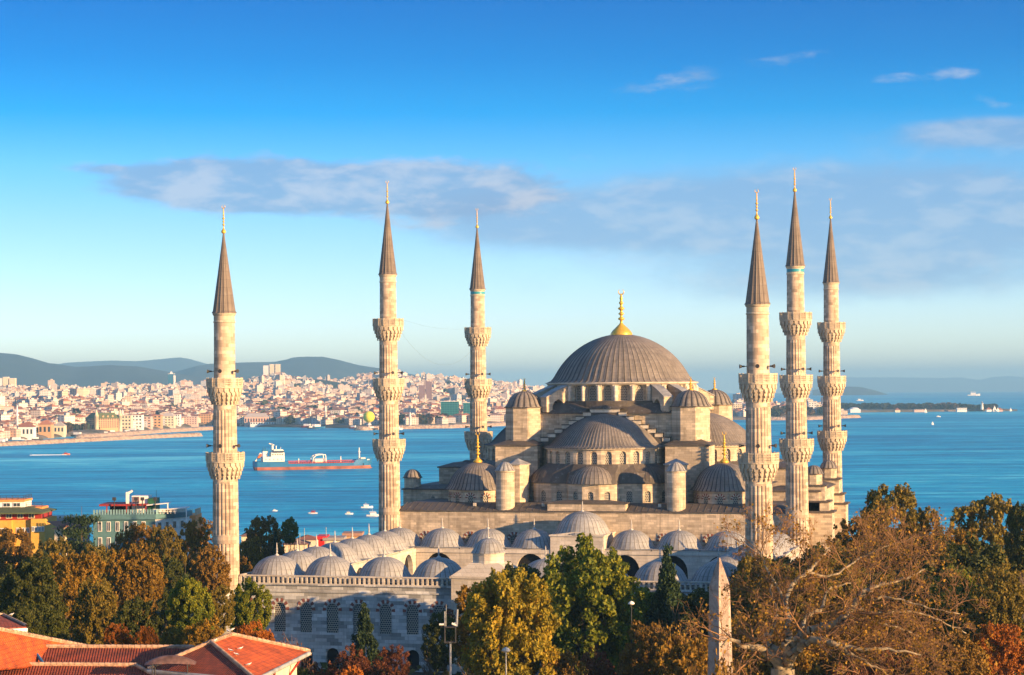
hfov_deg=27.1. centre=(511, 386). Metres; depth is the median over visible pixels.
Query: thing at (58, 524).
shore house
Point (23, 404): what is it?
apartment block
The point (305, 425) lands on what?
moored boat
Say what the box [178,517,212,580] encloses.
tree
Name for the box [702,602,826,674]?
tree
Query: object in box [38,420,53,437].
waterfront block
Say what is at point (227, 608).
tree
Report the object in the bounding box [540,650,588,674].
tree
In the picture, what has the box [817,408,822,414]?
tree
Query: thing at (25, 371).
hills
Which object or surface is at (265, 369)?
tower block
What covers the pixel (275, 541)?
cypress tree
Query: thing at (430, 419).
tree
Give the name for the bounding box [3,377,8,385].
tower block
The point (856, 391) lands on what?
hills
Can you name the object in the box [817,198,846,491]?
minaret
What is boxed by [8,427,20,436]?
apartment block
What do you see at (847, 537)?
tree
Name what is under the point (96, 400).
apartment block
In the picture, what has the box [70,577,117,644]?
tree
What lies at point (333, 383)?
hills
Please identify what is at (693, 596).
tree
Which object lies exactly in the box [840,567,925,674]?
tree
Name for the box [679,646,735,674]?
tree
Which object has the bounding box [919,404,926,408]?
tree
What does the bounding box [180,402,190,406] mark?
apartment block
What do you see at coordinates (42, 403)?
apartment block
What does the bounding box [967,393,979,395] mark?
motor boat
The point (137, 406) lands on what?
apartment block
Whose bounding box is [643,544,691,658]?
conifer tree
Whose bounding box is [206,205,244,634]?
minaret
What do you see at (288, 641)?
tree
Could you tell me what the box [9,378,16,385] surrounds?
tower block
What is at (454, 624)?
camera mast
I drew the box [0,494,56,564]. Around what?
guest house
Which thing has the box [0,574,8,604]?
tree
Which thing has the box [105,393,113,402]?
apartment block
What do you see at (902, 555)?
tree
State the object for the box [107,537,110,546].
window
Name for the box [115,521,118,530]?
window
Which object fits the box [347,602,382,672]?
fir tree
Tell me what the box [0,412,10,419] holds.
apartment block
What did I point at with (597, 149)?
sky
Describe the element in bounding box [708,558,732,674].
obelisk
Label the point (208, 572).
tree
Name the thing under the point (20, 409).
apartment block
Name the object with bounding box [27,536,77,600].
tree
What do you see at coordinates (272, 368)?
tower block
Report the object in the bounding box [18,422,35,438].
waterfront block
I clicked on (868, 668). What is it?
tree
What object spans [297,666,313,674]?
tree
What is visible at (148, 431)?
breakwater
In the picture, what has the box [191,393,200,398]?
apartment block
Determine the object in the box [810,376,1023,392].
hills
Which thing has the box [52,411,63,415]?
apartment block
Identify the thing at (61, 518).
shore house
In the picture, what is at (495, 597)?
tree
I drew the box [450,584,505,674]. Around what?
tree
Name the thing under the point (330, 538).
shore house
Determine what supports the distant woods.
on the shore
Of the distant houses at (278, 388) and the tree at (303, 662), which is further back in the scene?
the distant houses at (278, 388)
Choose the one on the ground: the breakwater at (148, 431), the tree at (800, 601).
the tree at (800, 601)
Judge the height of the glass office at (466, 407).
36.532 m
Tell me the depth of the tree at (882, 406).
4703.87 m
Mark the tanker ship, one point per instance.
(274, 459)
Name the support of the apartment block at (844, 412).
on the shore
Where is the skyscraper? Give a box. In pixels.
[168,371,175,383]
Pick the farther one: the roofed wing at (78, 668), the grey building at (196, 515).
the grey building at (196, 515)
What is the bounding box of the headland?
[861,408,1016,411]
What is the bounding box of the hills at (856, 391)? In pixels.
[812,387,887,394]
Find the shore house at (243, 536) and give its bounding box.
[240,530,248,550]
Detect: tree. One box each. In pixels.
[0,526,33,578]
[0,553,68,636]
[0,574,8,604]
[1,602,41,634]
[24,601,70,640]
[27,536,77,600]
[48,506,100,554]
[49,551,105,639]
[64,423,72,432]
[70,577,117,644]
[72,423,80,429]
[72,543,113,579]
[78,423,87,429]
[101,539,167,624]
[103,623,133,644]
[104,581,150,630]
[109,594,164,643]
[110,522,167,588]
[132,626,158,644]
[145,524,186,625]
[154,553,192,634]
[159,624,187,644]
[165,577,215,644]
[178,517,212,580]
[180,613,223,646]
[189,545,231,637]
[209,584,235,631]
[229,576,272,630]
[231,619,274,640]
[239,534,263,573]
[239,556,252,585]
[241,515,285,566]
[272,531,279,554]
[279,633,300,663]
[281,516,298,551]
[284,415,295,423]
[295,638,319,672]
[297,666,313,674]
[307,662,341,674]
[325,643,380,674]
[335,665,363,674]
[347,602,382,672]
[371,644,410,674]
[416,415,423,422]
[418,414,427,423]
[420,610,458,674]
[425,414,433,423]
[437,608,455,674]
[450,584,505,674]
[459,567,561,674]
[501,561,552,664]
[535,532,641,674]
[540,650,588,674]
[541,549,606,654]
[573,644,617,674]
[604,586,686,673]
[616,619,664,674]
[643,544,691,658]
[649,619,707,674]
[651,634,707,674]
[659,587,708,639]
[677,497,991,674]
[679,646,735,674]
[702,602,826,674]
[714,666,743,674]
[729,552,803,623]
[730,554,801,633]
[734,628,771,674]
[762,540,866,624]
[771,409,780,416]
[776,407,785,414]
[779,599,827,674]
[789,554,866,673]
[792,595,873,674]
[807,407,814,414]
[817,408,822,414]
[827,515,894,572]
[829,662,869,674]
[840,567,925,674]
[841,403,847,409]
[856,482,920,568]
[858,404,865,408]
[859,544,927,592]
[861,616,932,674]
[866,402,875,408]
[866,640,935,674]
[878,403,886,408]
[886,531,1022,655]
[893,626,997,674]
[898,506,943,571]
[902,404,909,408]
[914,628,985,674]
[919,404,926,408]
[923,565,976,635]
[927,404,934,408]
[936,404,942,408]
[943,404,949,408]
[944,527,982,571]
[946,492,1023,615]
[950,403,958,408]
[961,565,1023,674]
[962,621,1023,674]
[1003,501,1023,622]
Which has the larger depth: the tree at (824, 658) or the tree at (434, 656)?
the tree at (434, 656)
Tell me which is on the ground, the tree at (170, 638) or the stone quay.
the tree at (170, 638)
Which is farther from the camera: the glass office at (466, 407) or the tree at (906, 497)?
the glass office at (466, 407)
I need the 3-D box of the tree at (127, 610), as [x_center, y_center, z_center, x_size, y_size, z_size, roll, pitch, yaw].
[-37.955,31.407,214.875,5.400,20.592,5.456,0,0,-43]
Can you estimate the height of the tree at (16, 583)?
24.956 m
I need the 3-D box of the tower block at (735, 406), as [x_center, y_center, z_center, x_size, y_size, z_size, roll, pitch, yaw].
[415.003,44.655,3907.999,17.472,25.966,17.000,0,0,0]
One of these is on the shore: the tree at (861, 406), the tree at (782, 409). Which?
the tree at (782, 409)
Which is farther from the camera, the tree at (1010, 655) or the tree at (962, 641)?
the tree at (1010, 655)
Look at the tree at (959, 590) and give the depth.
238.59 m
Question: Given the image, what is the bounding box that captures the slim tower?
[15,406,18,428]
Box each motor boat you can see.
[41,453,69,454]
[308,509,317,513]
[361,504,372,507]
[366,509,378,515]
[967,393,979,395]
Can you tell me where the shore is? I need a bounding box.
[8,381,822,439]
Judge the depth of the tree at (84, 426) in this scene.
2887.40 m
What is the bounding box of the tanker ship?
[253,443,371,469]
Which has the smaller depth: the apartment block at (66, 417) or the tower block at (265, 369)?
the apartment block at (66, 417)
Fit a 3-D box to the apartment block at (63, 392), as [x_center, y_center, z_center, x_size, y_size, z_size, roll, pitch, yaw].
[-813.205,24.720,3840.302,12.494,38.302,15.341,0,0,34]
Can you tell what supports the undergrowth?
on the ground
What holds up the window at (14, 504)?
in the guest house at (23, 513)
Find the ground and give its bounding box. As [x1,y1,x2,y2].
[65,591,1023,674]
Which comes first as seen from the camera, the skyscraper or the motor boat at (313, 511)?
the motor boat at (313, 511)
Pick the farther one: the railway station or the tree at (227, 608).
the railway station
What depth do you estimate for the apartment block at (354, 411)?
3546.72 m
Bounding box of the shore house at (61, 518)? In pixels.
[57,515,73,552]
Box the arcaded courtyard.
[239,501,800,674]
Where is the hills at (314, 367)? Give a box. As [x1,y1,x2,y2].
[173,357,420,380]
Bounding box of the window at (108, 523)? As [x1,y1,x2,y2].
[107,522,110,530]
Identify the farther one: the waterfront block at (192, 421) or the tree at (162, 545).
the waterfront block at (192, 421)
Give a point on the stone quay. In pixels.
(817, 417)
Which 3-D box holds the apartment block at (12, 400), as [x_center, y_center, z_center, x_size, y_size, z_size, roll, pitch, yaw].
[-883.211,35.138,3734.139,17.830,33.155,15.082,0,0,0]
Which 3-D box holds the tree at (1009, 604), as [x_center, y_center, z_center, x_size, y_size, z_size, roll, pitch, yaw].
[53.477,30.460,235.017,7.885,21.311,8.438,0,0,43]
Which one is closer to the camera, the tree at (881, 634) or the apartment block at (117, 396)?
the tree at (881, 634)
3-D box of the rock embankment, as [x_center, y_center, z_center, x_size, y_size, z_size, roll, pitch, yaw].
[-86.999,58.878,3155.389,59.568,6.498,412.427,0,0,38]
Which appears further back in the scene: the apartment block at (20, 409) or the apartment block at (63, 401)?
the apartment block at (63, 401)
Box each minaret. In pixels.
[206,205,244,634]
[372,180,405,531]
[464,217,492,459]
[738,189,778,575]
[779,167,813,557]
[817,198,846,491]
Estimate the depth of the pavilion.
148.33 m
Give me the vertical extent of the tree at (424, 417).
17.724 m
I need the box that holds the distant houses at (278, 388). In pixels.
[0,369,841,438]
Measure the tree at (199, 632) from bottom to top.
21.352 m
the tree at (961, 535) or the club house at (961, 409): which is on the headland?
the club house at (961, 409)
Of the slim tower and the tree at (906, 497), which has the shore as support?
the slim tower
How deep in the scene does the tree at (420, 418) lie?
3187.60 m
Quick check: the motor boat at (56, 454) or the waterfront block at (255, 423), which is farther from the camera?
the waterfront block at (255, 423)
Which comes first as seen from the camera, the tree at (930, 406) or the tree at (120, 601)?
the tree at (120, 601)
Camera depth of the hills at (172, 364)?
17859.15 m
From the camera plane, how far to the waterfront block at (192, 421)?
3380.00 m
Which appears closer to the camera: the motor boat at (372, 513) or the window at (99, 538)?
the window at (99, 538)
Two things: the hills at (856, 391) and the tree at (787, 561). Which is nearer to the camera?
the tree at (787, 561)
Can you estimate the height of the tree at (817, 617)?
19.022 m
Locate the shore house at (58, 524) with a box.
[46,521,69,555]
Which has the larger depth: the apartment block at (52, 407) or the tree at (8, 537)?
the apartment block at (52, 407)
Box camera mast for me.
[439,609,458,674]
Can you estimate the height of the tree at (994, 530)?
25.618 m
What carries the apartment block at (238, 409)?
on the shore
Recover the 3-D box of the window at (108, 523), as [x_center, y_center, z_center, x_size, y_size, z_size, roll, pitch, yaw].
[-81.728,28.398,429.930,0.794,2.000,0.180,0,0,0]
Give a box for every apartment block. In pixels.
[0,394,4,405]
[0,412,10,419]
[4,405,13,412]
[5,397,15,405]
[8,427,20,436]
[9,419,23,423]
[14,407,24,412]
[17,401,27,407]
[24,398,36,406]
[24,418,39,424]
[30,408,44,417]
[38,401,46,406]
[40,389,50,397]
[45,397,58,404]
[45,404,57,410]
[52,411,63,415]
[57,389,67,398]
[57,413,74,423]
[58,398,70,404]
[70,387,82,395]
[75,414,84,422]
[82,387,88,396]
[91,398,102,403]
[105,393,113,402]
[109,409,118,413]
[114,391,121,400]
[120,400,129,405]
[125,394,131,404]
[131,404,141,409]
[140,402,150,405]
[151,398,158,404]
[174,393,180,404]
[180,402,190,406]
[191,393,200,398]
[236,406,241,412]
[240,406,247,411]
[273,409,286,417]
[330,407,343,414]
[349,409,360,412]
[367,398,375,405]
[369,407,378,411]
[403,406,415,413]
[495,407,505,412]
[841,409,847,414]
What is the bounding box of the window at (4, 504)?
[3,503,10,506]
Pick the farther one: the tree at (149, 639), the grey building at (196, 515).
the grey building at (196, 515)
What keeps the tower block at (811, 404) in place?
on the shore
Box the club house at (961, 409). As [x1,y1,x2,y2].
[956,408,966,411]
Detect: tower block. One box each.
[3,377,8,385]
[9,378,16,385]
[263,365,268,374]
[270,364,274,372]
[275,364,279,371]
[419,385,424,400]
[425,381,431,398]
[732,404,741,409]
[807,402,816,414]
[816,404,821,414]
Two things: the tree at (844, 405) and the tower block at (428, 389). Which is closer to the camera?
the tower block at (428, 389)
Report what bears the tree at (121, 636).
on the ground
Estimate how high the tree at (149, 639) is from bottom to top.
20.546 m
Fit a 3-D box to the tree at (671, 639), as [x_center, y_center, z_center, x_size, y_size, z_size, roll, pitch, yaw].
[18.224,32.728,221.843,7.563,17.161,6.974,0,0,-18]
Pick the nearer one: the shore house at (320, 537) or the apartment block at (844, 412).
the shore house at (320, 537)
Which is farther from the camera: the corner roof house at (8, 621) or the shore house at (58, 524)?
the shore house at (58, 524)
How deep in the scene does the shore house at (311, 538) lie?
640.46 m
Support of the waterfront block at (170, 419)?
on the shore
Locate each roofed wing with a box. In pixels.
[0,627,87,669]
[0,662,153,674]
[37,644,193,668]
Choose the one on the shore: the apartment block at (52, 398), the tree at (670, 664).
the apartment block at (52, 398)
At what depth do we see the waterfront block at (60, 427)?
2708.55 m
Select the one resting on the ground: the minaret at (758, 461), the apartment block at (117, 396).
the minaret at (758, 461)
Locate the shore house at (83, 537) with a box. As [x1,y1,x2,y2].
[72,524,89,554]
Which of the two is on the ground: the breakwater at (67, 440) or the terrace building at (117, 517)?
the terrace building at (117, 517)
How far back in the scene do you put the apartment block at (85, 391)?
4122.60 m
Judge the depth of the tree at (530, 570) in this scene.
285.15 m
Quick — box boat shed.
[847,407,860,412]
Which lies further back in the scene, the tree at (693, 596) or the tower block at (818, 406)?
the tower block at (818, 406)
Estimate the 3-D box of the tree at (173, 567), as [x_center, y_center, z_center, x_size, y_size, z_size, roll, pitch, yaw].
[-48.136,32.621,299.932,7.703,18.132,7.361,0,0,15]
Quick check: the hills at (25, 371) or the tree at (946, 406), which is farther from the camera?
the hills at (25, 371)
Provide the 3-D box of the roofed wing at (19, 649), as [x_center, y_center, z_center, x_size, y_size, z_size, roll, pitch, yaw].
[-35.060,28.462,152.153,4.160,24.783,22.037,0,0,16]
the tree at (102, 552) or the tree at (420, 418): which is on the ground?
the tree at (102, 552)
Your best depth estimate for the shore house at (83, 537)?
480.00 m
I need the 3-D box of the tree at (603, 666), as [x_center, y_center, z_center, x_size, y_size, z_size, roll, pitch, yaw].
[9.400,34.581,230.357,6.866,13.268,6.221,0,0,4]
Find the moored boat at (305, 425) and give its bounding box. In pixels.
[301,424,310,427]
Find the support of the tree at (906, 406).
on the headland
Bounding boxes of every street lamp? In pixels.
[501,647,509,674]
[628,601,634,643]
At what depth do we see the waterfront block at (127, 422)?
3031.91 m
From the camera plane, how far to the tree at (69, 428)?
2761.60 m
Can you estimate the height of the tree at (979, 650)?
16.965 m
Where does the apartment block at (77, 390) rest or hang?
on the shore
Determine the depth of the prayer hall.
375.84 m
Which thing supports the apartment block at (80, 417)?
on the shore
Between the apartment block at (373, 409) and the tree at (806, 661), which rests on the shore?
the apartment block at (373, 409)
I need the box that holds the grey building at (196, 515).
[189,507,201,559]
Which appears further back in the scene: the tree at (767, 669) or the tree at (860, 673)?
the tree at (767, 669)
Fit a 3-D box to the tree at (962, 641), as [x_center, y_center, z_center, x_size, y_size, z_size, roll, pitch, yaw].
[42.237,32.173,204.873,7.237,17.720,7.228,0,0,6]
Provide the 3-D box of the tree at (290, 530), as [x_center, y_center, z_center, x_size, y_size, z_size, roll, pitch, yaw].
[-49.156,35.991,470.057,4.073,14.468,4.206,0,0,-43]
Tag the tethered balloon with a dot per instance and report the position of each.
(368, 416)
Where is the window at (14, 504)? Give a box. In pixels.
[13,503,20,506]
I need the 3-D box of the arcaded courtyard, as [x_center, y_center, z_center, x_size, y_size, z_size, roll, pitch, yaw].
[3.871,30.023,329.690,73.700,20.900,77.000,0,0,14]
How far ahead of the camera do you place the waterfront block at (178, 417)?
3311.81 m
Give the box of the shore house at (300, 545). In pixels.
[282,539,310,552]
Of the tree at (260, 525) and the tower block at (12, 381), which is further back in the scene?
the tower block at (12, 381)
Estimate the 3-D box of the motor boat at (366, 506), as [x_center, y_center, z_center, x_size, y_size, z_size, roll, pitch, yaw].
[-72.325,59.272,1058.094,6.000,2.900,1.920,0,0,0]
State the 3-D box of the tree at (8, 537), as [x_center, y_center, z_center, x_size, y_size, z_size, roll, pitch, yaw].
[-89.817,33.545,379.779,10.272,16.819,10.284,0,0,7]
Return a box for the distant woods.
[44,381,502,428]
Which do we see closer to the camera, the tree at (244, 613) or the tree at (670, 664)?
the tree at (670, 664)
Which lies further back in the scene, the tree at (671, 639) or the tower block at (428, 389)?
the tower block at (428, 389)
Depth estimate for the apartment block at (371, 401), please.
4167.50 m
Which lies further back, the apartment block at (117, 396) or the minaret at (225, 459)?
the apartment block at (117, 396)
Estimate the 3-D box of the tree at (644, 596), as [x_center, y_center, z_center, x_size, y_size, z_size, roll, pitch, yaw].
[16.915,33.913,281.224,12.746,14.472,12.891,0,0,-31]
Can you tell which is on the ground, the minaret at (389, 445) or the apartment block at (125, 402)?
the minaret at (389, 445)
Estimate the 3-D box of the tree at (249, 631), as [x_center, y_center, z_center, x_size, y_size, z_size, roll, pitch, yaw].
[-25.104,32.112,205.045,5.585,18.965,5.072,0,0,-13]
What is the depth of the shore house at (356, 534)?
620.00 m
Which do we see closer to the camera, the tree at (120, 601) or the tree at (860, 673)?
the tree at (860, 673)
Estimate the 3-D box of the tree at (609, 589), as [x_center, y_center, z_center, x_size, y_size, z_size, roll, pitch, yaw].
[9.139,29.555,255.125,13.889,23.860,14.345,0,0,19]
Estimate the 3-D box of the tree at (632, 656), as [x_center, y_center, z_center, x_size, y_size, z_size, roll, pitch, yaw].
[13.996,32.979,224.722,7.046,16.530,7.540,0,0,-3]
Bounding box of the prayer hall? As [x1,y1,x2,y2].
[399,289,849,550]
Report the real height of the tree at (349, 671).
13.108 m
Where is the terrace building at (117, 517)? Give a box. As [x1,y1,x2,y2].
[92,490,191,583]
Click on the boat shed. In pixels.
(854, 410)
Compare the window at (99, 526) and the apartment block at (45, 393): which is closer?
the window at (99, 526)
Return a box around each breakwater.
[0,433,201,445]
[74,426,212,437]
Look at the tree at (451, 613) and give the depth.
270.02 m
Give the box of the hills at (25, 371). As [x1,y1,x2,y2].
[0,353,205,386]
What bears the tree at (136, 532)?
on the ground
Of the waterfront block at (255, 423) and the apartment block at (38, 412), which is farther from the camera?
the waterfront block at (255, 423)
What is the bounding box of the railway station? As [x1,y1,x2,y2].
[85,409,121,431]
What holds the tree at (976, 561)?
on the ground
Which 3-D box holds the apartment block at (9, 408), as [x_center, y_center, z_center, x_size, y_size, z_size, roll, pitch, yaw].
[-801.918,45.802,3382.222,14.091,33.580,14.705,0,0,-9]
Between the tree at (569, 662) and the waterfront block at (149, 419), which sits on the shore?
the waterfront block at (149, 419)
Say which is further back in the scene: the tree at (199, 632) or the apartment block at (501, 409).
the apartment block at (501, 409)
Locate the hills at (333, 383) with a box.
[296,379,352,388]
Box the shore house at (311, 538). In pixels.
[296,534,317,546]
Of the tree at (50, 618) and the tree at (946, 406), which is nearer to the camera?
the tree at (50, 618)
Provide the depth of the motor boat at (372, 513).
988.56 m
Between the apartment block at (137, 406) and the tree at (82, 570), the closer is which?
the tree at (82, 570)
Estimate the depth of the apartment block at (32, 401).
3609.68 m
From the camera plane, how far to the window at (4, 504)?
443.82 m
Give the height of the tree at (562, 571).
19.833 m
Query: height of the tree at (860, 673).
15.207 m
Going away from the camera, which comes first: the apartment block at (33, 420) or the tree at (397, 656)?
the tree at (397, 656)
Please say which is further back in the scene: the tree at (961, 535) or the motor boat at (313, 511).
the motor boat at (313, 511)
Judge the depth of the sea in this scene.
1630.56 m
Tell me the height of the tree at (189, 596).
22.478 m
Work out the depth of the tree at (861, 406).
4728.73 m
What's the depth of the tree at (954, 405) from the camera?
4625.05 m
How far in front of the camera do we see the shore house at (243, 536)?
560.00 m
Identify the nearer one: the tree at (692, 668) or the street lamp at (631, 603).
the tree at (692, 668)
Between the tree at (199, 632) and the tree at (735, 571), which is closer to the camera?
the tree at (199, 632)
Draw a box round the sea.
[0,392,1023,550]
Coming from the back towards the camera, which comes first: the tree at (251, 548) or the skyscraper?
the skyscraper
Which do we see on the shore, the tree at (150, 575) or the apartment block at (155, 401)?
the apartment block at (155, 401)
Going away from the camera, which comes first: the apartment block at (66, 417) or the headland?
the apartment block at (66, 417)
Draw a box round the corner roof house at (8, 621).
[0,613,27,631]
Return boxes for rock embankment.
[354,422,505,429]
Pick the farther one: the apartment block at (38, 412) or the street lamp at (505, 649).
the apartment block at (38, 412)
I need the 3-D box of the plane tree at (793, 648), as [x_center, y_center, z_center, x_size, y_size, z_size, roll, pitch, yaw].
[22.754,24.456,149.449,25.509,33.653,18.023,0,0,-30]
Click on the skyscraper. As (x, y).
(171, 378)
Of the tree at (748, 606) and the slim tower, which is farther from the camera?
the slim tower
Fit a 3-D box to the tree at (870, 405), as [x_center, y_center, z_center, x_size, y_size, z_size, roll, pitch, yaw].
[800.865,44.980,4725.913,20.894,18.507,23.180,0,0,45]
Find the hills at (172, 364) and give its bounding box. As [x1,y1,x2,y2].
[59,358,205,371]
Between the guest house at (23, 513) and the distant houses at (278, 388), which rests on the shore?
the distant houses at (278, 388)
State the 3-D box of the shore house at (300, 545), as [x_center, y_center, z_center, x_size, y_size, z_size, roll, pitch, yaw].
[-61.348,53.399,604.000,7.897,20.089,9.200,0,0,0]
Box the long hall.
[913,409,924,411]
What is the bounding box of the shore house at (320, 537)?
[317,534,329,545]
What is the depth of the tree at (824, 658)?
237.71 m
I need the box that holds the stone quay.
[771,415,860,419]
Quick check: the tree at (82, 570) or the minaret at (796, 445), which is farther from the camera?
the minaret at (796, 445)
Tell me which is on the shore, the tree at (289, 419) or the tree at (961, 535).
the tree at (289, 419)
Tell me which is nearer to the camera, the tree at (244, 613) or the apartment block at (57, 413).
the tree at (244, 613)
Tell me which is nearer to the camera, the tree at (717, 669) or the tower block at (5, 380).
the tree at (717, 669)
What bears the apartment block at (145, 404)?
on the shore
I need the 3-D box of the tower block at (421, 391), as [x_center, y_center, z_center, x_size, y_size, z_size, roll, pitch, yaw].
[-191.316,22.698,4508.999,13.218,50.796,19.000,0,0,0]
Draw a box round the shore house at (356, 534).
[342,531,363,538]
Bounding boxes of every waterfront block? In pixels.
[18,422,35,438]
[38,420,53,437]
[54,421,66,436]
[122,415,132,429]
[131,414,143,429]
[144,416,152,428]
[153,415,162,428]
[163,412,175,427]
[175,414,180,425]
[181,416,198,426]
[198,414,211,425]
[240,415,245,425]
[244,413,269,426]
[250,421,275,426]
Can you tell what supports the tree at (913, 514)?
on the ground
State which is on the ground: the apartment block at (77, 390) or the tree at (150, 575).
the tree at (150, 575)
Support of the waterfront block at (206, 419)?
on the shore
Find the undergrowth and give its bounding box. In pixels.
[17,579,1023,674]
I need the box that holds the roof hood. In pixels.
[144,655,195,674]
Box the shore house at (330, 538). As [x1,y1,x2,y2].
[323,535,346,543]
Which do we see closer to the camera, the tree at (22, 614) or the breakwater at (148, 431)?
the tree at (22, 614)
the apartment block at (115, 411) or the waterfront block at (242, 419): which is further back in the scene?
the waterfront block at (242, 419)
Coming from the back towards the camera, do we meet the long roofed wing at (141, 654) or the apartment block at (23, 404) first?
the apartment block at (23, 404)
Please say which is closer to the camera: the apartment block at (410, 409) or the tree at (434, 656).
the tree at (434, 656)
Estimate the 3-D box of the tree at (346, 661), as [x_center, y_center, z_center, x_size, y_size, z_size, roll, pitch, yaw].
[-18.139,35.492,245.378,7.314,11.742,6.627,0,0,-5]
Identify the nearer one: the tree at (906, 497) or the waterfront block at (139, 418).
the tree at (906, 497)
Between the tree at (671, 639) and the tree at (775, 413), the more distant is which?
the tree at (775, 413)
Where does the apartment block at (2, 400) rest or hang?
on the shore
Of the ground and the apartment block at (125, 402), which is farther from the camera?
the apartment block at (125, 402)
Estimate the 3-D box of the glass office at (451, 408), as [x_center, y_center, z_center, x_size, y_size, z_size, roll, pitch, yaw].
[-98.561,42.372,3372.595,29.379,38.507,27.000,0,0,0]
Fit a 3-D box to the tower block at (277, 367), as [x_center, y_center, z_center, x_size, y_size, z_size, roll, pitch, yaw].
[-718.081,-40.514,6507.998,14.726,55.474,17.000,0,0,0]
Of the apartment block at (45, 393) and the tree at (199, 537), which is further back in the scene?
the apartment block at (45, 393)
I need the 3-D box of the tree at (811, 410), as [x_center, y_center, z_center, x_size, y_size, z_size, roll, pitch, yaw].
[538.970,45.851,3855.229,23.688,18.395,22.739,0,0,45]
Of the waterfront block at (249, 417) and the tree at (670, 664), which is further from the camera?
the waterfront block at (249, 417)
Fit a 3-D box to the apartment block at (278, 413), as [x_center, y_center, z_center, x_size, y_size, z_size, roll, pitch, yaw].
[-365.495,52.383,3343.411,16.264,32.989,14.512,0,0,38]
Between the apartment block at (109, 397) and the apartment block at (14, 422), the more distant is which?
the apartment block at (109, 397)
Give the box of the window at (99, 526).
[98,522,101,531]
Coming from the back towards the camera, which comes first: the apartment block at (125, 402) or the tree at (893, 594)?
the apartment block at (125, 402)
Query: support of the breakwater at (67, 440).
in the sea
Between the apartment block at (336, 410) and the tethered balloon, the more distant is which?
the apartment block at (336, 410)
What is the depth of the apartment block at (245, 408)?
3682.69 m
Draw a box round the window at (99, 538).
[98,537,101,546]
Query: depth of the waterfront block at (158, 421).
3198.88 m
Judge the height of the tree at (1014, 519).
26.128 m
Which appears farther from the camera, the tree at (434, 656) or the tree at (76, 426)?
the tree at (76, 426)
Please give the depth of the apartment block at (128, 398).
3879.12 m
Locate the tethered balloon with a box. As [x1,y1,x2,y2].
[363,411,374,424]
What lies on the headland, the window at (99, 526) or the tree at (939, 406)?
the tree at (939, 406)
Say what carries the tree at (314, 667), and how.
on the ground
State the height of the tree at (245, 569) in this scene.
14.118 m
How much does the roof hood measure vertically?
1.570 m
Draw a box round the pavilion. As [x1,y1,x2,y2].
[147,632,311,674]
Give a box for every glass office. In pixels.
[440,401,458,415]
[463,402,469,413]
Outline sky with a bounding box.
[0,0,1023,392]
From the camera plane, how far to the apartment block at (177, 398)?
4067.44 m
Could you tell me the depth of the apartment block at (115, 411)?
3263.47 m
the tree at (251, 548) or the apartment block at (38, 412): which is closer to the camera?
the tree at (251, 548)

